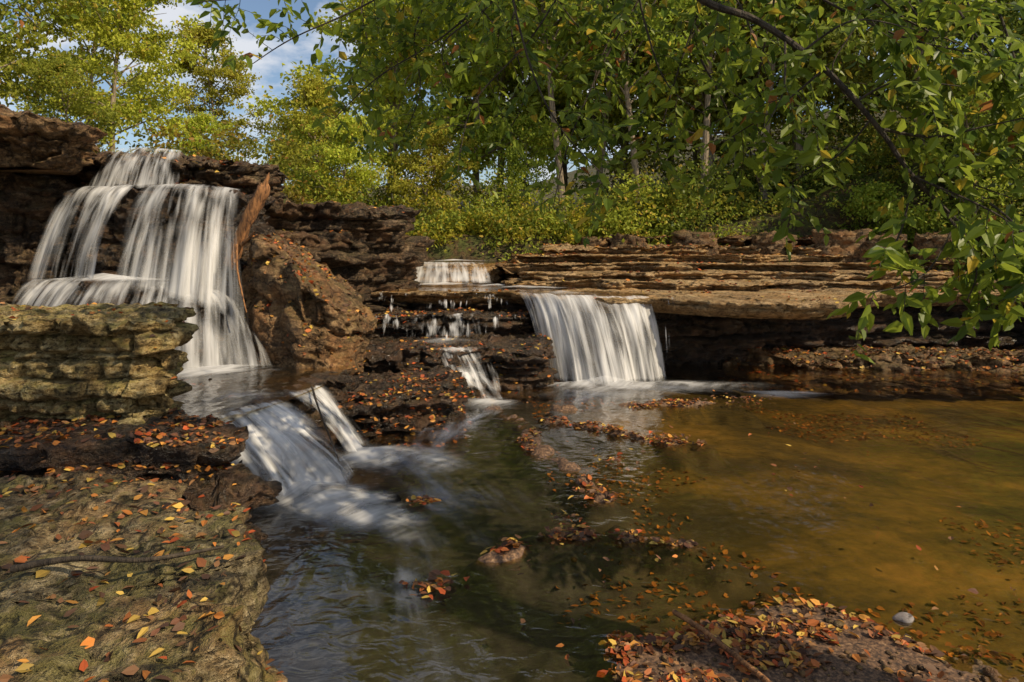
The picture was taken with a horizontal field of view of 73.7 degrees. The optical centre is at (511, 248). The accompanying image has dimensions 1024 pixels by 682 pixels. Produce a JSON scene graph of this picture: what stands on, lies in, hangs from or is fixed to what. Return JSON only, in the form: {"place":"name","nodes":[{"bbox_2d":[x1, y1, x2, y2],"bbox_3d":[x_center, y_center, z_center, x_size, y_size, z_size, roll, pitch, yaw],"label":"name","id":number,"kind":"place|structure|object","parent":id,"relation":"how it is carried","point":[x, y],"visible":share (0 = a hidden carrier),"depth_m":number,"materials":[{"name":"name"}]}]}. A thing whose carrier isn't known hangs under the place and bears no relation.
{"place":"outdoors","nodes":[
{"label":"outdoors","id":0,"kind":"place"},
{"bbox_2d":[0,231,434,311],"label":"cliff","id":1,"kind":"structure","parent":0,"point":[366,272],"depth_m":12.76,"materials":[{"name":"brown stone"}]},
{"bbox_2d":[0,172,78,303],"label":"recess rock","id":2,"kind":"object","parent":1,"relation":"on","point":[30,204],"visible":0.47,"depth_m":10.11,"materials":[{"name":"brown stone"}]},
{"bbox_2d":[0,105,107,175],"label":"overhanging rock","id":3,"kind":"object","parent":2,"relation":"on","point":[50,146],"visible":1,"depth_m":9.18,"materials":[{"name":"brown stone"}]},
{"bbox_2d":[71,195,421,247],"bbox_3d":[-5.556,-0.476,13.970,7.511,0.952,6.238,0,0,0],"label":"cliff ledge","id":4,"kind":"object","parent":1,"relation":"on","point":[360,223],"visible":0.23,"depth_m":12.24,"materials":[{"name":"brown stone"}]},
{"bbox_2d":[173,353,349,414],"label":"plunge pool water","id":5,"kind":"structure","parent":0,"point":[245,359],"depth_m":8.44,"materials":[{"name":"grey liquid"}]},
{"bbox_2d":[26,148,254,374],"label":"tall waterfall","id":6,"kind":"structure","parent":5,"relation":"on","point":[187,267],"depth_m":9.37,"materials":[{"name":"liquid"}]},
{"bbox_2d":[424,261,505,263],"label":"upstream water","id":7,"kind":"structure","parent":0,"point":[460,262],"depth_m":17.52,"materials":[{"name":"white liquid"}]},
{"bbox_2d":[0,0,1019,185],"label":"sky","id":8,"kind":"structure","parent":0,"point":[270,67],"materials":[{"name":"blue"}]},
{"bbox_2d":[250,377,1023,681],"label":"stream bed","id":9,"kind":"object","parent":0,"point":[342,604],"visible":0.55,"depth_m":5.61,"materials":[{"name":"brown liquid"}]},
{"bbox_2d":[181,459,281,562],"bbox_3d":[-2.254,2.089,5.210,0.963,0.822,0.953,0,0,0],"label":"wet boulder","id":10,"kind":"object","parent":9,"relation":"on","point":[251,490],"visible":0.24,"depth_m":5.07,"materials":[{"name":"brown stone"}]},
{"bbox_2d":[325,365,471,452],"bbox_3d":[-1.591,2.076,9.308,2.342,0.848,2.763,0,0,0],"label":"leafy low ledge","id":11,"kind":"object","parent":9,"relation":"on","point":[402,403],"visible":0.7,"depth_m":8.33,"materials":[{"name":"brown stone"}]},
{"bbox_2d":[364,330,566,405],"bbox_3d":[-0.932,1.973,11.452,3.829,1.054,3.369,0,0,0],"label":"stepped ledge","id":12,"kind":"object","parent":9,"relation":"on","point":[396,360],"visible":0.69,"depth_m":10.64,"materials":[{"name":"brown stone"}]},
{"bbox_2d":[386,293,502,402],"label":"stepped cascade","id":13,"kind":"object","parent":12,"relation":"on","point":[466,375],"visible":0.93,"depth_m":10.10,"materials":[{"name":"liquid"}]},
{"bbox_2d":[545,529,1023,681],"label":"fallen leaves","id":14,"kind":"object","parent":9,"relation":"on","point":[991,673],"depth_m":3.62,"materials":[{"name":"orange plant"}]},
{"bbox_2d":[672,609,771,681],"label":"fallen stick","id":15,"kind":"object","parent":14,"relation":"on","point":[732,653],"visible":1,"depth_m":3.61,"materials":[{"name":"brown wood"}]},
{"bbox_2d":[892,612,913,625],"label":"pale stone","id":16,"kind":"object","parent":9,"relation":"on","point":[903,618],"visible":1,"depth_m":4.03,"materials":[{"name":"white stone"}]},
{"bbox_2d":[283,82,1023,278],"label":"ground","id":17,"kind":"structure","parent":0,"point":[460,247],"depth_m":20.06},
{"bbox_2d":[0,0,81,107],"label":"broadleaf tree","id":18,"kind":"object","parent":17,"relation":"on","point":[6,90],"visible":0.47,"depth_m":23.56,"materials":[{"name":"green plant"}]},
{"bbox_2d":[0,0,81,77],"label":"broadleaf tree","id":19,"kind":"object","parent":17,"relation":"on","point":[9,48],"visible":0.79,"depth_m":17.40,"materials":[{"name":"green plant"}]},
{"bbox_2d":[0,54,129,152],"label":"broadleaf tree","id":20,"kind":"object","parent":17,"relation":"on","point":[47,75],"visible":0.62,"depth_m":16.09,"materials":[{"name":"green plant"}]},
{"bbox_2d":[4,0,208,150],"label":"broadleaf tree","id":21,"kind":"object","parent":17,"relation":"on","point":[150,50],"visible":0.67,"depth_m":24.97,"materials":[{"name":"green plant"}]},
{"bbox_2d":[11,0,206,133],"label":"broadleaf tree","id":22,"kind":"object","parent":17,"relation":"on","point":[86,34],"visible":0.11,"depth_m":33.88,"materials":[{"name":"green plant"}]},
{"bbox_2d":[0,409,248,491],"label":"leafy ledge","id":23,"kind":"object","parent":17,"relation":"on","point":[91,451],"visible":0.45,"depth_m":5.03,"materials":[{"name":"brown stone"}]},
{"bbox_2d":[0,470,287,681],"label":"foreground rock","id":24,"kind":"object","parent":17,"relation":"on","point":[240,597],"visible":0.85,"depth_m":3.02,"materials":[{"name":"stone"}]},
{"bbox_2d":[10,545,223,572],"bbox_3d":[-1.766,1.401,3.062,0.877,0.049,0.109,0,0,-12],"label":"fallen stick","id":25,"kind":"object","parent":24,"relation":"on","point":[45,562],"visible":1,"depth_m":3.04,"materials":[{"name":"brown wood"}]},
{"bbox_2d":[57,147,288,199],"bbox_3d":[-8.702,-1.089,13.635,9.167,1.178,6.363,0,0,0],"label":"cliff top ledge","id":26,"kind":"object","parent":17,"relation":"on","point":[251,178],"visible":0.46,"depth_m":11.02,"materials":[{"name":"brown stone"}]},
{"bbox_2d":[123,107,238,158],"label":"broadleaf tree","id":27,"kind":"object","parent":17,"relation":"on","point":[204,118],"visible":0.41,"depth_m":26.80,"materials":[{"name":"green plant"}]},
{"bbox_2d":[58,97,347,204],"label":"undergrowth","id":28,"kind":"object","parent":17,"relation":"on","point":[235,142],"visible":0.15,"depth_m":16.00,"materials":[{"name":"green plant"}]},
{"bbox_2d":[147,19,273,161],"bbox_3d":[-15.931,-7.368,37.511,7.086,10.394,6.418,0,0,-8],"label":"broadleaf tree","id":29,"kind":"object","parent":17,"relation":"on","point":[212,93],"visible":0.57,"depth_m":37.39,"materials":[{"name":"green plant"}]},
{"bbox_2d":[172,349,371,480],"bbox_3d":[-5.059,2.052,8.358,6.784,1.096,5.802,0,0,0],"label":"stream platform rock","id":30,"kind":"object","parent":17,"relation":"on","point":[305,409],"visible":0.12,"depth_m":7.75,"materials":[{"name":"brown stone"}]},
{"bbox_2d":[0,302,198,424],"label":"layered rock block","id":31,"kind":"structure","parent":30,"relation":"on","point":[57,362],"depth_m":5.69,"materials":[{"name":"stone"}]},
{"bbox_2d":[15,277,249,369],"bbox_3d":[-5.567,1.160,9.899,3.580,1.480,1.922,0,0,0],"label":"waterfall ledge","id":32,"kind":"object","parent":30,"relation":"on","point":[230,338],"visible":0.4,"depth_m":9.64,"materials":[{"name":"brown stone"}]},
{"bbox_2d":[62,185,276,350],"bbox_3d":[-5.426,0.430,10.812,3.623,2.740,2.137,0,0,0],"label":"waterfall ledge","id":33,"kind":"object","parent":30,"relation":"on","point":[165,219],"visible":0.5,"depth_m":10.11,"materials":[{"name":"brown stone"}]},
{"bbox_2d":[237,231,377,374],"bbox_3d":[-3.037,0.770,9.963,2.077,2.061,2.248,0,0,0],"label":"leaning boulder","id":34,"kind":"object","parent":30,"relation":"on","point":[267,338],"visible":0.88,"depth_m":9.20,"materials":[{"name":"brown stone"}]},
{"bbox_2d":[235,244,246,312],"bbox_3d":[-3.638,0.399,9.145,0.052,0.909,0.411,0,0,-39],"label":"fallen stick","id":35,"kind":"object","parent":34,"relation":"on","point":[236,252],"visible":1,"depth_m":9.18,"materials":[{"name":"brown wood"}]},
{"bbox_2d":[229,173,269,269],"bbox_3d":[-3.703,-0.374,9.642,0.621,1.374,0.288,0,0,26],"label":"broken log","id":36,"kind":"object","parent":34,"relation":"on","point":[254,207],"visible":0.96,"depth_m":9.55,"materials":[{"name":"brown wood"}]},
{"bbox_2d":[255,117,317,188],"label":"broadleaf tree","id":37,"kind":"object","parent":17,"relation":"on","point":[286,144],"visible":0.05,"depth_m":32.81,"materials":[{"name":"green plant"}]},
{"bbox_2d":[258,97,374,201],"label":"broadleaf tree","id":38,"kind":"object","parent":17,"relation":"on","point":[308,138],"visible":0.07,"depth_m":26.56,"materials":[{"name":"green plant"}]},
{"bbox_2d":[247,64,386,193],"bbox_3d":[-5.918,-3.591,22.570,4.373,5.186,5.765,0,0,-54],"label":"broadleaf tree","id":39,"kind":"object","parent":17,"relation":"on","point":[310,92],"visible":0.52,"depth_m":22.76,"materials":[{"name":"green plant"}]},
{"bbox_2d":[290,105,392,205],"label":"broadleaf tree","id":40,"kind":"object","parent":17,"relation":"on","point":[333,154],"visible":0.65,"depth_m":20.53,"materials":[{"name":"green plant"}]},
{"bbox_2d":[240,0,507,205],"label":"broadleaf tree","id":41,"kind":"object","parent":17,"relation":"on","point":[383,90],"visible":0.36,"depth_m":24.81,"materials":[{"name":"green plant"}]},
{"bbox_2d":[313,2,462,204],"bbox_3d":[-5.145,-7.868,34.250,7.621,12.608,8.415,0,0,25],"label":"broadleaf tree","id":42,"kind":"object","parent":17,"relation":"on","point":[373,60],"visible":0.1,"depth_m":32.46,"materials":[{"name":"green plant"}]},
{"bbox_2d":[368,114,480,231],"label":"broadleaf tree","id":43,"kind":"object","parent":17,"relation":"on","point":[439,140],"visible":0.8,"depth_m":21.98,"materials":[{"name":"green plant"}]},
{"bbox_2d":[344,12,550,173],"bbox_3d":[-3.125,-8.877,35.978,9.627,15.341,10.629,0,0,40],"label":"broadleaf tree","id":44,"kind":"object","parent":17,"relation":"on","point":[489,156],"visible":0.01,"depth_m":34.78,"materials":[{"name":"green plant"}]},
{"bbox_2d":[346,0,571,204],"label":"broadleaf tree","id":45,"kind":"object","parent":17,"relation":"on","point":[464,86],"visible":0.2,"depth_m":26.49,"materials":[{"name":"green plant"}]},
{"bbox_2d":[415,263,505,284],"bbox_3d":[-2.367,0.683,19.029,4.654,0.633,6.336,0,0,0],"label":"rock terrace","id":46,"kind":"object","parent":17,"relation":"on","point":[492,272],"visible":0.11,"depth_m":16.19,"materials":[{"name":"brown stone"}]},
{"bbox_2d":[0,0,1023,363],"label":"overhanging tree","id":47,"kind":"object","parent":17,"relation":"on","point":[1000,70],"visible":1,"depth_m":4.38,"materials":[{"name":"green plant"}]},
{"bbox_2d":[0,104,1023,681],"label":"fallen leaves","id":48,"kind":"object","parent":17,"relation":"on","point":[762,644],"visible":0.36,"depth_m":4.47,"materials":[{"name":"orange plant"}]},
{"bbox_2d":[279,119,746,274],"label":"undergrowth","id":49,"kind":"object","parent":17,"relation":"on","point":[485,216],"visible":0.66,"depth_m":20.35,"materials":[{"name":"green plant"}]},
{"bbox_2d":[433,1,593,209],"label":"broadleaf tree","id":50,"kind":"object","parent":17,"relation":"on","point":[503,79],"visible":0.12,"depth_m":29.55,"materials":[{"name":"green plant"}]},
{"bbox_2d":[452,19,582,207],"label":"broadleaf tree","id":51,"kind":"object","parent":17,"relation":"on","point":[487,165],"visible":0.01,"depth_m":45.76,"materials":[{"name":"green plant"}]},
{"bbox_2d":[484,112,573,223],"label":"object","id":52,"kind":"object","parent":17,"relation":"on","point":[517,162],"visible":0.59,"depth_m":22.71,"materials":[{"name":"green plant"}]},
{"bbox_2d":[434,0,630,232],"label":"broadleaf tree","id":53,"kind":"object","parent":17,"relation":"on","point":[544,5],"visible":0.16,"depth_m":22.12,"materials":[{"name":"green plant"}]},
{"bbox_2d":[427,7,664,189],"bbox_3d":[1.502,-8.571,33.615,11.072,15.077,10.028,0,0,-17],"label":"broadleaf tree","id":54,"kind":"object","parent":17,"relation":"on","point":[564,167],"depth_m":32.67,"materials":[{"name":"green plant"}]},
{"bbox_2d":[525,0,681,210],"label":"broadleaf tree","id":55,"kind":"object","parent":17,"relation":"on","point":[608,94],"visible":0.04,"depth_m":24.50,"materials":[{"name":"green plant"}]},
{"bbox_2d":[510,0,709,234],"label":"broadleaf tree","id":56,"kind":"object","parent":17,"relation":"on","point":[672,71],"visible":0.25,"depth_m":21.58,"materials":[{"name":"green plant"}]},
{"bbox_2d":[522,8,766,199],"bbox_3d":[5.166,-7.023,26.459,8.858,12.926,8.022,0,0,-13],"label":"broadleaf tree","id":57,"kind":"object","parent":17,"relation":"on","point":[615,119],"visible":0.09,"depth_m":26.18,"materials":[{"name":"green plant"}]},
{"bbox_2d":[542,25,751,185],"bbox_3d":[4.987,-9.421,29.152,9.750,17.498,10.483,0,0,36],"label":"broadleaf tree","id":58,"kind":"object","parent":17,"relation":"on","point":[595,117],"visible":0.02,"depth_m":29.81,"materials":[{"name":"green plant"}]},
{"bbox_2d":[584,1,780,186],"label":"broadleaf tree","id":59,"kind":"object","parent":17,"relation":"on","point":[672,156],"visible":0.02,"depth_m":32.03,"materials":[{"name":"green plant"}]},
{"bbox_2d":[635,23,731,178],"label":"broadleaf tree","id":60,"kind":"object","parent":17,"relation":"on","point":[696,157],"visible":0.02,"depth_m":35.78,"materials":[{"name":"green plant"}]},
{"bbox_2d":[379,302,1023,382],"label":"undercut wall","id":61,"kind":"structure","parent":17,"relation":"on","point":[693,340],"depth_m":12.94,"materials":[{"name":"brown stone"}]},
{"bbox_2d":[365,306,532,339],"bbox_3d":[-1.326,1.572,12.963,3.524,0.856,2.189,0,0,0],"label":"stepped ledge","id":62,"kind":"object","parent":61,"relation":"on","point":[472,320],"visible":0.51,"depth_m":12.21,"materials":[{"name":"brown stone"}]},
{"bbox_2d":[371,280,1023,319],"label":"rock shelf","id":63,"kind":"object","parent":61,"relation":"on","point":[770,303],"visible":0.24,"depth_m":12.12,"materials":[{"name":"brown stone"}]},
{"bbox_2d":[392,283,648,296],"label":"shelf water","id":64,"kind":"structure","parent":63,"relation":"on","point":[462,287],"depth_m":13.93,"materials":[{"name":"grey liquid"}]},
{"bbox_2d":[415,259,545,286],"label":"cascade","id":65,"kind":"object","parent":64,"relation":"on","point":[459,276],"visible":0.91,"depth_m":15.38,"materials":[{"name":"liquid"}]},
{"bbox_2d":[603,0,802,188],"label":"broadleaf tree","id":66,"kind":"object","parent":17,"relation":"on","point":[713,114],"visible":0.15,"depth_m":23.72,"materials":[{"name":"green plant"}]},
{"bbox_2d":[638,0,775,225],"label":"broadleaf tree","id":67,"kind":"object","parent":17,"relation":"on","point":[706,122],"visible":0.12,"depth_m":21.75,"materials":[{"name":"green plant"}]},
{"bbox_2d":[501,274,1021,291],"bbox_3d":[5.865,0.801,17.333,12.354,0.298,7.604,0,0,0],"label":"rock terrace","id":68,"kind":"object","parent":17,"relation":"on","point":[688,285],"visible":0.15,"depth_m":14.30,"materials":[{"name":"brown stone"}]},
{"bbox_2d":[517,268,966,281],"bbox_3d":[6.057,0.631,17.819,12.108,0.297,6.729,0,0,0],"label":"rock terrace","id":69,"kind":"object","parent":68,"relation":"on","point":[839,275],"visible":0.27,"depth_m":15.07,"materials":[{"name":"brown stone"}]},
{"bbox_2d":[495,261,967,273],"bbox_3d":[5.803,0.467,18.234,12.575,0.285,5.780,0,0,0],"label":"rock terrace","id":70,"kind":"object","parent":69,"relation":"on","point":[516,268],"visible":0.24,"depth_m":16.13,"materials":[{"name":"brown stone"}]},
{"bbox_2d":[581,237,607,246],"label":"bank boulder","id":71,"kind":"object","parent":70,"relation":"on","point":[595,241],"visible":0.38,"depth_m":19.08,"materials":[{"name":"brown stone"}]},
{"bbox_2d":[508,253,987,262],"bbox_3d":[5.913,0.274,18.920,12.378,0.292,4.530,0,0,0],"label":"rock terrace","id":72,"kind":"object","parent":70,"relation":"on","point":[663,257],"visible":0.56,"depth_m":17.43,"materials":[{"name":"brown stone"}]},
{"bbox_2d":[670,229,718,254],"bbox_3d":[5.079,-0.020,18.986,1.314,1.039,1.100,0,0,23],"label":"bank boulder","id":73,"kind":"object","parent":72,"relation":"on","point":[684,237],"visible":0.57,"depth_m":18.61,"materials":[{"name":"brown stone"}]},
{"bbox_2d":[538,243,912,254],"bbox_3d":[6.942,0.028,19.357,12.444,0.384,3.625,0,0,0],"label":"rock terrace","id":74,"kind":"object","parent":72,"relation":"on","point":[627,249],"visible":0.53,"depth_m":18.22,"materials":[{"name":"brown stone"}]},
{"bbox_2d":[609,233,647,247],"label":"bank boulder","id":75,"kind":"object","parent":74,"relation":"on","point":[617,238],"visible":0.45,"depth_m":18.62,"materials":[{"name":"brown stone"}]},
{"bbox_2d":[581,234,912,245],"bbox_3d":[7.458,-0.233,19.820,11.170,0.346,2.695,0,0,0],"label":"rock terrace","id":76,"kind":"object","parent":74,"relation":"on","point":[735,240],"visible":0.16,"depth_m":19.14,"materials":[{"name":"brown stone"}]},
{"bbox_2d":[748,230,797,254],"bbox_3d":[7.184,0.006,18.681,1.314,0.989,1.102,0,0,0],"label":"bank boulder","id":77,"kind":"object","parent":72,"relation":"on","point":[764,239],"visible":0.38,"depth_m":18.34,"materials":[{"name":"brown stone"}]},
{"bbox_2d":[811,228,872,262],"bbox_3d":[8.624,-0.019,17.876,1.647,1.039,1.048,0,0,0],"label":"bank boulder","id":78,"kind":"object","parent":70,"relation":"on","point":[841,242],"visible":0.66,"depth_m":17.48,"materials":[{"name":"brown stone"}]},
{"bbox_2d":[913,231,969,268],"bbox_3d":[10.478,0.034,16.637,1.314,0.931,1.288,0,0,40],"label":"bank boulder","id":79,"kind":"object","parent":70,"relation":"on","point":[934,239],"visible":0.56,"depth_m":16.29,"materials":[{"name":"brown stone"}]},
{"bbox_2d":[862,233,907,259],"bbox_3d":[9.519,0.049,17.408,1.199,0.902,0.789,0,0,0],"label":"bank boulder","id":80,"kind":"object","parent":69,"relation":"on","point":[868,244],"visible":0.27,"depth_m":17.27,"materials":[{"name":"brown stone"}]},
{"bbox_2d":[694,0,840,202],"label":"broadleaf tree","id":81,"kind":"object","parent":17,"relation":"on","point":[772,66],"visible":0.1,"depth_m":22.24,"materials":[{"name":"green plant"}]},
{"bbox_2d":[674,0,893,175],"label":"broadleaf tree","id":82,"kind":"object","parent":17,"relation":"on","point":[811,69],"visible":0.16,"depth_m":22.69,"materials":[{"name":"green plant"}]},
{"bbox_2d":[717,5,861,165],"bbox_3d":[13.255,-11.756,29.471,10.598,17.598,11.394,0,0,-19],"label":"broadleaf tree","id":83,"kind":"object","parent":17,"relation":"on","point":[817,48],"visible":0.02,"depth_m":29.83,"materials":[{"name":"green plant"}]},
{"bbox_2d":[564,9,1015,216],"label":"undergrowth","id":84,"kind":"object","parent":17,"relation":"on","point":[774,138],"visible":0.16,"depth_m":26.04,"materials":[{"name":"green plant"}]},
{"bbox_2d":[609,17,1023,246],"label":"undergrowth","id":85,"kind":"object","parent":17,"relation":"on","point":[883,153],"visible":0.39,"depth_m":20.72,"materials":[{"name":"green plant"}]},
{"bbox_2d":[814,4,885,130],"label":"broadleaf tree","id":86,"kind":"object","parent":17,"relation":"on","point":[868,39],"visible":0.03,"depth_m":41.94,"materials":[{"name":"green plant"}]},
{"bbox_2d":[712,342,1023,397],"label":"bank ledge","id":87,"kind":"object","parent":17,"relation":"on","point":[882,360],"visible":0.66,"depth_m":12.51,"materials":[{"name":"brown stone"}]},
{"bbox_2d":[824,177,955,250],"bbox_3d":[10.127,0.246,18.775,3.393,4.410,3.136,0,0,20],"label":"shrub","id":88,"kind":"object","parent":17,"relation":"on","point":[877,196],"visible":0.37,"depth_m":18.52,"materials":[{"name":"green plant"}]},
{"bbox_2d":[765,0,1022,133],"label":"broadleaf tree","id":89,"kind":"object","parent":17,"relation":"on","point":[904,7],"visible":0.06,"depth_m":25.83,"materials":[{"name":"green plant"}]},
{"bbox_2d":[778,0,1019,159],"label":"broadleaf tree","id":90,"kind":"object","parent":17,"relation":"on","point":[837,42],"visible":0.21,"depth_m":19.90,"materials":[{"name":"green plant"}]},
{"bbox_2d":[802,62,1023,333],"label":"undergrowth","id":91,"kind":"object","parent":17,"relation":"on","point":[1019,206],"visible":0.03,"depth_m":18.44,"materials":[{"name":"green plant"}]},
{"bbox_2d":[878,8,973,49],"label":"broadleaf tree","id":92,"kind":"object","parent":17,"relation":"on","point":[926,36],"visible":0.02,"depth_m":31.66,"materials":[{"name":"green plant"}]},
{"bbox_2d":[890,69,1023,232],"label":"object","id":93,"kind":"object","parent":17,"relation":"on","point":[960,94],"visible":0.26,"depth_m":17.57,"materials":[{"name":"green plant"}]},
{"bbox_2d":[942,0,1023,185],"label":"broadleaf tree","id":94,"kind":"object","parent":17,"relation":"on","point":[1009,17],"visible":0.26,"depth_m":18.27,"materials":[{"name":"green plant"}]},
{"bbox_2d":[984,0,1023,85],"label":"broadleaf tree","id":95,"kind":"object","parent":17,"relation":"on","point":[1010,1],"visible":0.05,"depth_m":23.98,"materials":[{"name":"green plant"}]},
{"bbox_2d":[349,363,1023,492],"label":"pool water","id":96,"kind":"structure","parent":0,"point":[956,373],"depth_m":11.01,"materials":[{"name":"brown liquid"}]},
{"bbox_2d":[311,386,343,476],"bbox_3d":[-1.914,1.847,6.993,0.054,0.676,1.174,0,0,-31],"label":"fallen stick","id":97,"kind":"object","parent":96,"relation":"on","point":[315,399],"visible":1,"depth_m":6.94,"materials":[{"name":"brown wood"}]},
{"bbox_2d":[222,386,439,522],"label":"cascade","id":98,"kind":"object","parent":96,"relation":"on","point":[280,435],"visible":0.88,"depth_m":6.37,"materials":[{"name":"liquid"}]},
{"bbox_2d":[522,292,695,387],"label":"wide waterfall","id":99,"kind":"structure","parent":96,"relation":"on","point":[551,308],"depth_m":11.43,"materials":[{"name":"liquid"}]}
]}

